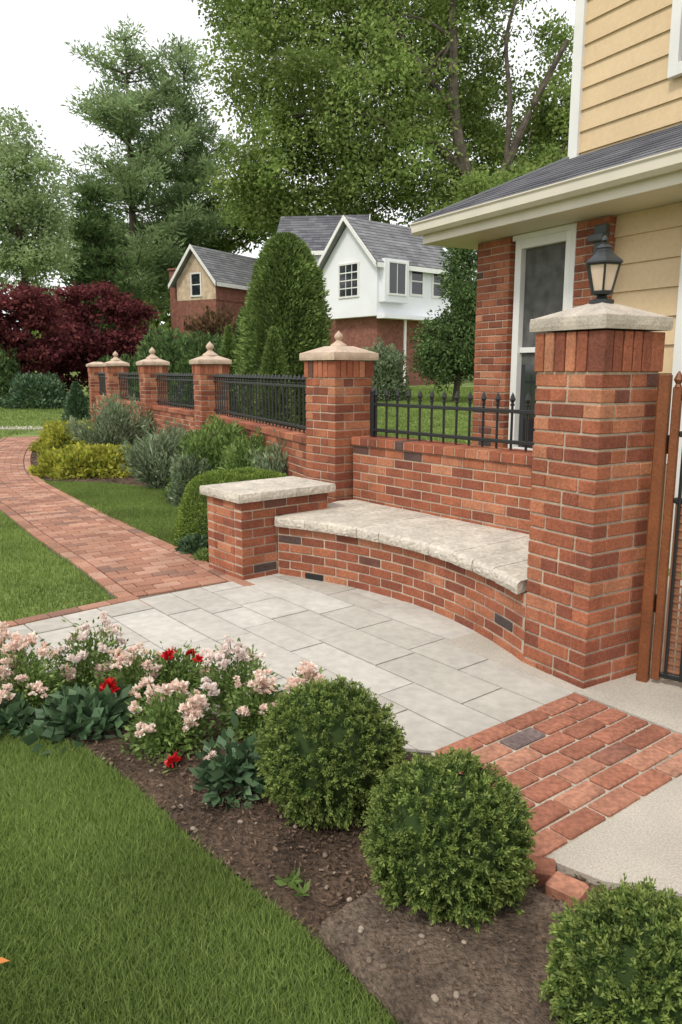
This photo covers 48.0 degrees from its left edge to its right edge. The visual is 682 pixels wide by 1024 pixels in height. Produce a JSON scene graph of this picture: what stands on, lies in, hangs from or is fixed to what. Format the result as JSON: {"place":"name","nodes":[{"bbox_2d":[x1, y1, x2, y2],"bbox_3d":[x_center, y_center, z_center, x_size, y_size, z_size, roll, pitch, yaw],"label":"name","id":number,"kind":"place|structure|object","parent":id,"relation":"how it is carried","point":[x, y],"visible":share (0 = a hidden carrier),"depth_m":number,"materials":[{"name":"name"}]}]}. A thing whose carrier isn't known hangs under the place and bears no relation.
{"place":"outdoors","nodes":[
{"label":"outdoors","id":0,"kind":"place"},
{"bbox_2d":[0,426,48,429],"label":"pavement","id":1,"kind":"structure","parent":0,"point":[23,428],"depth_m":20.63,"materials":[{"name":"concrete"}]},
{"bbox_2d":[0,509,118,621],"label":"grass","id":2,"kind":"structure","parent":0,"point":[30,547],"depth_m":5.92,"materials":[{"name":"green plant"}]},
{"bbox_2d":[29,451,147,486],"bbox_3d":[-4.013,-0.803,13.056,2.470,0.020,15.156,-5,11,-24],"label":"soil bed","id":3,"kind":"object","parent":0,"point":[125,480],"visible":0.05,"depth_m":11.24,"materials":[{"name":"brown soil"}]},
{"bbox_2d":[27,419,95,452],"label":"yellow shrub","id":4,"kind":"object","parent":3,"relation":"on","point":[54,435],"visible":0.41,"depth_m":14.94,"materials":[{"name":"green plant"}]},
{"bbox_2d":[27,439,134,479],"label":"yellow shrub","id":5,"kind":"object","parent":3,"relation":"on","point":[80,461],"visible":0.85,"depth_m":11.47,"materials":[{"name":"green plant"}]},
{"bbox_2d":[86,362,105,426],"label":"brick pillar","id":6,"kind":"structure","parent":3,"relation":"on","point":[94,369],"depth_m":19.51,"materials":[{"name":"red brick"}]},
{"bbox_2d":[94,395,106,422],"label":"garden wall","id":7,"kind":"structure","parent":3,"relation":"on","point":[99,397],"depth_m":18.96,"materials":[{"name":"brick"}]},
{"bbox_2d":[98,372,105,395],"bbox_3d":[-5.575,-3.048,18.250,0.042,0.570,2.870,-5,11,-24],"label":"iron railing","id":8,"kind":"object","parent":7,"relation":"on","point":[102,387],"visible":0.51,"depth_m":18.98,"materials":[{"name":"black metal"}]},
{"bbox_2d":[62,387,156,447],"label":"silver shrub","id":9,"kind":"object","parent":3,"relation":"on","point":[113,427],"visible":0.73,"depth_m":13.44,"materials":[{"name":"green plant"}]},
{"bbox_2d":[102,351,129,404],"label":"brick pillar","id":10,"kind":"structure","parent":3,"relation":"on","point":[115,365],"depth_m":16.56,"materials":[{"name":"red brick"}]},
{"bbox_2d":[113,399,140,432],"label":"garden wall","id":11,"kind":"structure","parent":3,"relation":"on","point":[126,402],"depth_m":15.32,"materials":[{"name":"brick"}]},
{"bbox_2d":[118,372,139,401],"bbox_3d":[-4.150,-2.510,15.350,0.041,0.570,2.845,-5,12,-27],"label":"iron railing","id":12,"kind":"object","parent":11,"relation":"on","point":[135,376],"visible":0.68,"depth_m":15.69,"materials":[{"name":"black metal"}]},
{"bbox_2d":[136,347,169,444],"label":"brick pillar","id":13,"kind":"structure","parent":3,"relation":"on","point":[148,386],"depth_m":13.72,"materials":[{"name":"red brick"}]},
{"bbox_2d":[113,410,195,488],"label":"silver shrub","id":14,"kind":"object","parent":3,"relation":"on","point":[151,469],"visible":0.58,"depth_m":10.04,"materials":[{"name":"green plant"}]},
{"bbox_2d":[150,405,194,460],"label":"garden wall","id":15,"kind":"structure","parent":3,"relation":"on","point":[184,416],"depth_m":12.67,"materials":[{"name":"brick"}]},
{"bbox_2d":[156,373,193,409],"bbox_3d":[-2.645,-1.991,12.547,0.040,0.570,2.761,-6,12,-28],"label":"iron railing","id":16,"kind":"object","parent":15,"relation":"on","point":[162,376],"visible":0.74,"depth_m":12.73,"materials":[{"name":"black metal"}]},
{"bbox_2d":[165,449,212,505],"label":"shrub","id":17,"kind":"object","parent":3,"relation":"on","point":[181,478],"visible":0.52,"depth_m":8.94,"materials":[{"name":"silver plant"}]},
{"bbox_2d":[175,533,208,554],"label":"ground shrub","id":18,"kind":"object","parent":3,"relation":"on","point":[189,543],"visible":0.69,"depth_m":6.66,"materials":[{"name":"green plant"}]},
{"bbox_2d":[190,546,208,561],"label":"ground shrub","id":19,"kind":"object","parent":3,"relation":"on","point":[202,554],"visible":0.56,"depth_m":6.43,"materials":[{"name":"green plant"}]},
{"bbox_2d":[164,412,248,502],"bbox_3d":[-1.454,-0.653,9.336,1.471,1.144,1.223,0,11,0],"label":"green mound","id":20,"kind":"object","parent":3,"relation":"on","point":[207,444],"visible":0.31,"depth_m":9.09,"materials":[{"name":"green plant"}]},
{"bbox_2d":[189,341,231,430],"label":"brick pillar","id":21,"kind":"structure","parent":3,"relation":"on","point":[204,390],"depth_m":10.97,"materials":[{"name":"red brick"}]},
{"bbox_2d":[174,466,289,544],"bbox_3d":[-0.928,-0.064,7.214,1.273,0.718,0.903,0,11,0],"label":"clipped hedge","id":22,"kind":"object","parent":3,"relation":"on","point":[217,476],"visible":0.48,"depth_m":6.99,"materials":[{"name":"green plant"}]},
{"bbox_2d":[216,426,271,482],"bbox_3d":[-0.919,-0.458,8.583,1.072,1.029,0.989,-6,12,-29],"label":"green mound","id":23,"kind":"object","parent":3,"relation":"on","point":[238,459],"visible":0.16,"depth_m":8.38,"materials":[{"name":"green plant"}]},
{"bbox_2d":[247,428,290,478],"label":"silver shrub","id":24,"kind":"object","parent":3,"relation":"on","point":[278,464],"visible":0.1,"depth_m":7.87,"materials":[{"name":"green plant"}]},
{"bbox_2d":[45,480,202,546],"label":"grass","id":25,"kind":"structure","parent":0,"point":[150,511],"depth_m":8.99,"materials":[{"name":"green plant"}]},
{"bbox_2d":[0,436,254,605],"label":"brick path","id":26,"kind":"structure","parent":0,"point":[121,559],"depth_m":7.14,"materials":[{"name":"red brick"}]},
{"bbox_2d":[0,723,398,1023],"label":"grass","id":27,"kind":"structure","parent":0,"point":[71,768],"depth_m":2.23,"materials":[{"name":"green plant"}]},
{"bbox_2d":[0,957,8,962],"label":"fallen leaf","id":28,"kind":"object","parent":27,"relation":"on","point":[2,960],"visible":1,"depth_m":2.04,"materials":[{"name":"orange plant"}]},
{"bbox_2d":[0,573,572,755],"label":"stone patio","id":29,"kind":"structure","parent":0,"point":[421,674],"depth_m":4.50,"materials":[{"name":"grey stone"}]},
{"bbox_2d":[275,499,529,661],"bbox_3d":[0.538,0.372,5.403,1.014,0.498,2.658,-8,13,-38],"label":"curved bench","id":30,"kind":"object","parent":29,"relation":"on","point":[472,576],"visible":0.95,"depth_m":5.22,"materials":[{"name":"brick"}]},
{"bbox_2d":[0,0,575,328],"label":"sky","id":31,"kind":"structure","parent":0,"point":[37,69],"materials":[{"name":"white"}]},
{"bbox_2d":[0,371,681,1023],"bbox_3d":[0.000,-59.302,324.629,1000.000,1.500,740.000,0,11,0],"label":"ground","id":32,"kind":"structure","parent":0,"point":[68,575],"depth_m":5.18,"materials":[{"name":"green plant"}]},
{"bbox_2d":[0,343,21,406],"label":"shrub","id":33,"kind":"object","parent":32,"relation":"on","point":[7,370],"visible":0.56,"depth_m":28.20,"materials":[{"name":"green plant"}]},
{"bbox_2d":[0,371,68,409],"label":"shrub","id":34,"kind":"object","parent":32,"relation":"on","point":[36,391],"visible":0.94,"depth_m":27.24,"materials":[{"name":"green plant"}]},
{"bbox_2d":[0,277,77,380],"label":"red maple","id":35,"kind":"object","parent":32,"relation":"on","point":[28,307],"visible":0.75,"depth_m":28.79,"materials":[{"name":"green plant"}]},
{"bbox_2d":[0,104,85,372],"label":"birch tree","id":36,"kind":"object","parent":32,"relation":"on","point":[18,195],"visible":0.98,"depth_m":41.10,"materials":[{"name":"green plant"}]},
{"bbox_2d":[0,397,89,438],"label":"grass","id":37,"kind":"structure","parent":32,"relation":"on","point":[33,417],"depth_m":23.61,"materials":[{"name":"green plant"}]},
{"bbox_2d":[1,595,139,627],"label":"brick edging","id":38,"kind":"object","parent":32,"relation":"on","point":[35,618],"visible":0.52,"depth_m":5.03,"materials":[{"name":"red brick"}]},
{"bbox_2d":[60,381,90,420],"bbox_3d":[-7.522,-3.060,21.849,0.955,1.354,0.946,0,11,0],"label":"spruce","id":39,"kind":"object","parent":32,"relation":"on","point":[77,404],"visible":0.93,"depth_m":21.69,"materials":[{"name":"green plant"}]},
{"bbox_2d":[18,279,162,393],"bbox_3d":[-10.525,-7.251,32.402,5.909,4.960,3.687,0,11,0],"label":"red maple","id":40,"kind":"object","parent":32,"relation":"on","point":[94,344],"visible":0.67,"depth_m":31.75,"materials":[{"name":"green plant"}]},
{"bbox_2d":[35,179,157,338],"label":"pine tree","id":41,"kind":"object","parent":32,"relation":"on","point":[100,250],"visible":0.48,"depth_m":47.10,"materials":[{"name":"green plant"}]},
{"bbox_2d":[86,353,136,398],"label":"shrub","id":42,"kind":"object","parent":32,"relation":"on","point":[124,358],"visible":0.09,"depth_m":29.12,"materials":[{"name":"green plant"}]},
{"bbox_2d":[3,13,225,353],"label":"pine tree","id":43,"kind":"object","parent":32,"relation":"on","point":[134,107],"visible":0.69,"depth_m":56.20,"materials":[{"name":"green plant"}]},
{"bbox_2d":[141,323,171,348],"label":"dark hedge","id":44,"kind":"object","parent":32,"relation":"on","point":[153,330],"visible":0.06,"depth_m":29.14,"materials":[{"name":"green plant"}]},
{"bbox_2d":[129,327,200,400],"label":"dark hedge","id":45,"kind":"object","parent":32,"relation":"on","point":[164,351],"visible":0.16,"depth_m":25.92,"materials":[{"name":"green plant"}]},
{"bbox_2d":[101,32,246,301],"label":"pine tree","id":46,"kind":"object","parent":32,"relation":"on","point":[208,226],"visible":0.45,"depth_m":59.83,"materials":[{"name":"green plant"}]},
{"bbox_2d":[64,183,324,277],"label":"leafy tree","id":47,"kind":"object","parent":32,"relation":"on","point":[229,244],"visible":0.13,"depth_m":65.96,"materials":[{"name":"green plant"}]},
{"bbox_2d":[169,328,224,408],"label":"dark hedge","id":48,"kind":"object","parent":32,"relation":"on","point":[197,347],"visible":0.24,"depth_m":24.16,"materials":[{"name":"green plant"}]},
{"bbox_2d":[183,302,236,346],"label":"red tinged shrub","id":49,"kind":"object","parent":32,"relation":"on","point":[209,325],"visible":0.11,"depth_m":29.88,"materials":[{"name":"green plant"}]},
{"bbox_2d":[167,244,256,338],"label":"brick house","id":50,"kind":"structure","parent":32,"relation":"on","point":[200,278],"depth_m":49.36,"materials":[{"name":"beige"}]},
{"bbox_2d":[190,272,201,296],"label":"window","id":51,"kind":"structure","parent":50,"relation":"in","point":[195,278],"depth_m":48.94,"materials":[{"name":"white paint"}]},
{"bbox_2d":[218,324,243,417],"bbox_3d":[-2.824,-3.404,19.698,0.987,2.814,0.982,0,11,0],"label":"arborvitae","id":52,"kind":"object","parent":32,"relation":"on","point":[228,345],"visible":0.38,"depth_m":19.47,"materials":[{"name":"green plant"}]},
{"bbox_2d":[234,308,250,418],"bbox_3d":[-2.713,-4.083,21.618,1.137,3.331,1.145,0,11,0],"label":"arborvitae","id":53,"kind":"object","parent":32,"relation":"on","point":[236,332],"visible":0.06,"depth_m":21.32,"materials":[{"name":"green plant"}]},
{"bbox_2d":[30,266,474,370],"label":"woodland","id":54,"kind":"object","parent":32,"relation":"on","point":[166,320],"visible":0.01,"depth_m":77.10,"materials":[{"name":"green plant"}]},
{"bbox_2d":[206,414,306,477],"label":"garden wall","id":55,"kind":"structure","parent":32,"relation":"on","point":[295,447],"depth_m":7.87,"materials":[{"name":"brick"}]},
{"bbox_2d":[213,373,306,432],"bbox_3d":[-0.955,-1.328,8.968,0.042,0.570,4.435,-4,11,-22],"label":"iron railing","id":56,"kind":"object","parent":55,"relation":"on","point":[255,383],"visible":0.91,"depth_m":8.88,"materials":[{"name":"black metal"}]},
{"bbox_2d":[199,476,335,579],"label":"brick pier","id":57,"kind":"structure","parent":32,"relation":"on","point":[242,535],"depth_m":5.90,"materials":[{"name":"brick"}]},
{"bbox_2d":[252,326,298,428],"bbox_3d":[-1.313,-2.397,15.116,0.998,2.504,0.996,0,11,0],"label":"arborvitae","id":58,"kind":"object","parent":32,"relation":"on","point":[273,359],"visible":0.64,"depth_m":14.88,"materials":[{"name":"green plant"}]},
{"bbox_2d":[230,231,333,430],"bbox_3d":[-1.167,-3.706,16.589,2.447,4.542,2.495,0,11,0],"label":"arborvitae","id":59,"kind":"object","parent":32,"relation":"on","point":[286,293],"visible":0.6,"depth_m":15.93,"materials":[{"name":"green plant"}]},
{"bbox_2d":[277,214,370,344],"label":"grey roofed house","id":60,"kind":"structure","parent":32,"relation":"on","point":[315,233],"depth_m":47.40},
{"bbox_2d":[299,331,378,503],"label":"brick pillar","id":61,"kind":"structure","parent":32,"relation":"on","point":[338,373],"depth_m":6.62,"materials":[{"name":"red brick"}]},
{"bbox_2d":[27,686,681,1023],"bbox_3d":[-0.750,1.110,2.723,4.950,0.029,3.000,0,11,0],"label":"soil bed","id":62,"kind":"object","parent":32,"relation":"on","point":[285,869],"visible":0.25,"depth_m":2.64,"materials":[{"name":"brown soil"}]},
{"bbox_2d":[0,690,46,738],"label":"leafy plant","id":63,"kind":"object","parent":62,"relation":"on","point":[9,713],"visible":0.88,"depth_m":3.38,"materials":[{"name":"green plant"}]},
{"bbox_2d":[0,621,55,704],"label":"flower plant","id":64,"kind":"object","parent":62,"relation":"on","point":[3,631],"visible":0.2,"depth_m":3.74,"materials":[{"name":"pink plant"}]},
{"bbox_2d":[0,630,84,724],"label":"flower plant","id":65,"kind":"object","parent":62,"relation":"on","point":[33,692],"visible":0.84,"depth_m":3.58,"materials":[{"name":"pink plant"}]},
{"bbox_2d":[22,677,139,758],"bbox_3d":[-1.151,0.900,3.406,0.549,0.286,0.544,0,11,0],"label":"leafy plant","id":66,"kind":"object","parent":62,"relation":"on","point":[91,709],"visible":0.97,"depth_m":3.35,"materials":[{"name":"green plant"}]},
{"bbox_2d":[48,611,133,689],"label":"flower plant","id":67,"kind":"object","parent":62,"relation":"on","point":[83,658],"visible":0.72,"depth_m":3.82,"materials":[{"name":"pink plant"}]},
{"bbox_2d":[88,641,187,718],"bbox_3d":[-1.002,0.774,3.708,0.490,0.326,0.486,3,11,16],"label":"flower plant","id":68,"kind":"object","parent":62,"relation":"on","point":[140,665],"visible":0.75,"depth_m":3.67,"materials":[{"name":"pink plant"}]},
{"bbox_2d":[118,678,221,765],"bbox_3d":[-0.727,0.867,3.273,0.453,0.308,0.441,0,11,0],"label":"flower plant","id":69,"kind":"object","parent":62,"relation":"on","point":[169,724],"visible":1,"depth_m":3.23,"materials":[{"name":"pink plant"}]},
{"bbox_2d":[163,751,182,772],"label":"fallen flower","id":70,"kind":"object","parent":62,"relation":"on","point":[171,759],"visible":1,"depth_m":3.10,"materials":[{"name":"red plant"}]},
{"bbox_2d":[137,640,219,701],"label":"flower plant","id":71,"kind":"object","parent":62,"relation":"on","point":[184,665],"visible":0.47,"depth_m":3.74,"materials":[{"name":"green plant"}]},
{"bbox_2d":[189,710,267,810],"bbox_3d":[-0.404,0.937,2.921,0.365,0.324,0.331,0,11,0],"label":"leafy plant","id":72,"kind":"object","parent":62,"relation":"on","point":[236,762],"visible":0.95,"depth_m":2.87,"materials":[{"name":"green plant"}]},
{"bbox_2d":[187,634,280,727],"bbox_3d":[-0.507,0.771,3.628,0.484,0.366,0.511,0,11,0],"label":"flower plant","id":73,"kind":"object","parent":62,"relation":"on","point":[222,658],"visible":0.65,"depth_m":3.57,"materials":[{"name":"pink plant"}]},
{"bbox_2d":[205,667,286,745],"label":"flower plant","id":74,"kind":"object","parent":62,"relation":"on","point":[251,711],"visible":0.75,"depth_m":3.37,"materials":[{"name":"green plant"}]},
{"bbox_2d":[273,867,310,896],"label":"weed","id":75,"kind":"object","parent":62,"relation":"on","point":[292,882],"visible":1,"depth_m":2.37,"materials":[{"name":"green plant"}]},
{"bbox_2d":[277,660,325,696],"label":"flower plant","id":76,"kind":"object","parent":62,"relation":"on","point":[306,671],"visible":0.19,"depth_m":3.46,"materials":[{"name":"pink plant"}]},
{"bbox_2d":[253,674,408,830],"bbox_3d":[-0.037,0.884,2.800,0.575,0.583,0.569,0,11,0],"label":"ball shrub","id":77,"kind":"object","parent":62,"relation":"on","point":[327,748],"visible":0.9,"depth_m":2.65,"materials":[{"name":"green plant"}]},
{"bbox_2d":[102,708,559,1002],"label":"pebbles","id":78,"kind":"object","parent":62,"relation":"on","point":[434,997],"visible":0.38,"depth_m":2.23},
{"bbox_2d":[359,744,537,934],"bbox_3d":[0.319,0.978,2.305,0.544,0.542,0.565,0,11,0],"label":"ball shrub","id":79,"kind":"object","parent":62,"relation":"on","point":[440,837],"visible":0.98,"depth_m":2.15,"materials":[{"name":"green plant"}]},
{"bbox_2d":[319,886,579,1023],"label":"soil patch","id":80,"kind":"object","parent":62,"relation":"on","point":[393,996],"visible":0.48,"depth_m":2.02,"materials":[{"name":"brown soil"}]},
{"bbox_2d":[526,855,588,907],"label":"brick kerb","id":81,"kind":"structure","parent":62,"relation":"on","point":[561,886],"depth_m":2.35,"materials":[{"name":"red brick"}]},
{"bbox_2d":[536,873,681,1023],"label":"ball shrub","id":82,"kind":"object","parent":62,"relation":"on","point":[617,959],"visible":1,"depth_m":1.73,"materials":[{"name":"green plant"}]},
{"bbox_2d":[191,0,574,272],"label":"oak tree","id":83,"kind":"object","parent":32,"relation":"on","point":[380,26],"visible":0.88,"depth_m":48.88,"materials":[{"name":"green plant"}]},
{"bbox_2d":[317,215,451,385],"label":"white house","id":84,"kind":"structure","parent":32,"relation":"on","point":[382,282],"depth_m":42.17,"materials":[{"name":"white paint"}]},
{"bbox_2d":[338,261,358,298],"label":"window","id":85,"kind":"structure","parent":84,"relation":"in","point":[348,273],"depth_m":42.10,"materials":[{"name":"grey glass"}]},
{"bbox_2d":[387,260,406,295],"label":"window","id":86,"kind":"structure","parent":84,"relation":"in","point":[397,271],"depth_m":40.76,"materials":[{"name":"grey glass"}]},
{"bbox_2d":[409,271,424,296],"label":"window","id":87,"kind":"structure","parent":84,"relation":"in","point":[416,278],"depth_m":42.35,"materials":[{"name":"grey glass"}]},
{"bbox_2d":[431,273,444,298],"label":"window","id":88,"kind":"structure","parent":84,"relation":"in","point":[435,293],"depth_m":43.36,"materials":[{"name":"white paint"}]},
{"bbox_2d":[362,337,411,400],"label":"shrub","id":89,"kind":"object","parent":32,"relation":"on","point":[388,370],"visible":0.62,"depth_m":30.96,"materials":[{"name":"green plant"}]},
{"bbox_2d":[407,246,477,400],"bbox_3d":[4.595,-7.644,30.068,4.007,6.633,3.343,0,11,0],"label":"dark evergreen","id":90,"kind":"object","parent":32,"relation":"on","point":[448,352],"visible":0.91,"depth_m":29.68,"materials":[{"name":"green plant"}]},
{"bbox_2d":[424,75,570,214],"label":"leafy tree","id":91,"kind":"object","parent":32,"relation":"on","point":[553,114],"visible":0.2,"depth_m":48.17,"materials":[{"name":"green plant"}]},
{"bbox_2d":[352,435,666,623],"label":"garden wall","id":92,"kind":"structure","parent":32,"relation":"on","point":[490,486],"depth_m":5.76,"materials":[{"name":"brick"}]},
{"bbox_2d":[370,387,534,450],"bbox_3d":[1.072,-0.666,5.523,0.056,0.416,2.620,-8,13,-38],"label":"iron railing","id":93,"kind":"object","parent":92,"relation":"on","point":[374,404],"visible":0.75,"depth_m":5.83,"materials":[{"name":"black metal"}]},
{"bbox_2d":[377,386,473,444],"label":"grass","id":94,"kind":"structure","parent":0,"point":[437,399],"depth_m":24.29,"materials":[{"name":"green plant"}]},
{"bbox_2d":[410,0,681,568],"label":"yellow house","id":95,"kind":"structure","parent":0,"point":[534,238],"depth_m":7.04,"materials":[{"name":"beige wood"}]},
{"bbox_2d":[508,230,570,449],"bbox_3d":[1.911,-1.552,7.332,0.070,2.080,0.740,-6,12,-29],"label":"window","id":96,"kind":"structure","parent":95,"relation":"in","point":[541,277],"depth_m":7.42,"materials":[{"name":"grey glass"}]},
{"bbox_2d":[667,0,681,79],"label":"window","id":97,"kind":"structure","parent":95,"relation":"in","point":[674,71],"depth_m":6.64,"materials":[{"name":"white paint"}]},
{"bbox_2d":[431,693,681,856],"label":"brick paving","id":98,"kind":"structure","parent":0,"point":[574,766],"depth_m":3.12,"materials":[{"name":"red brick"}]},
{"bbox_2d":[444,576,681,734],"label":"concrete walk","id":99,"kind":"structure","parent":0,"point":[656,702],"depth_m":3.82,"materials":[{"name":"beige concrete"}]},
{"bbox_2d":[523,302,673,688],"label":"brick pillar","id":100,"kind":"structure","parent":99,"relation":"on","point":[598,367],"depth_m":3.77,"materials":[{"name":"brick"}]},
{"bbox_2d":[584,235,622,303],"bbox_3d":[1.275,-1.176,3.728,0.187,0.322,0.191,0,11,0],"label":"pillar lantern","id":101,"kind":"object","parent":100,"relation":"on","point":[604,262],"visible":0.99,"depth_m":3.69,"materials":[{"name":"metal"}]},
{"bbox_2d":[636,371,681,682],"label":"garden gate","id":102,"kind":"structure","parent":99,"relation":"on","point":[664,445],"depth_m":3.75,"materials":[{"name":"brown wood"}]},
{"bbox_2d":[547,775,681,896],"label":"concrete pad","id":103,"kind":"object","parent":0,"point":[641,839],"visible":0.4,"depth_m":2.54,"materials":[{"name":"grey concrete"}]}
]}

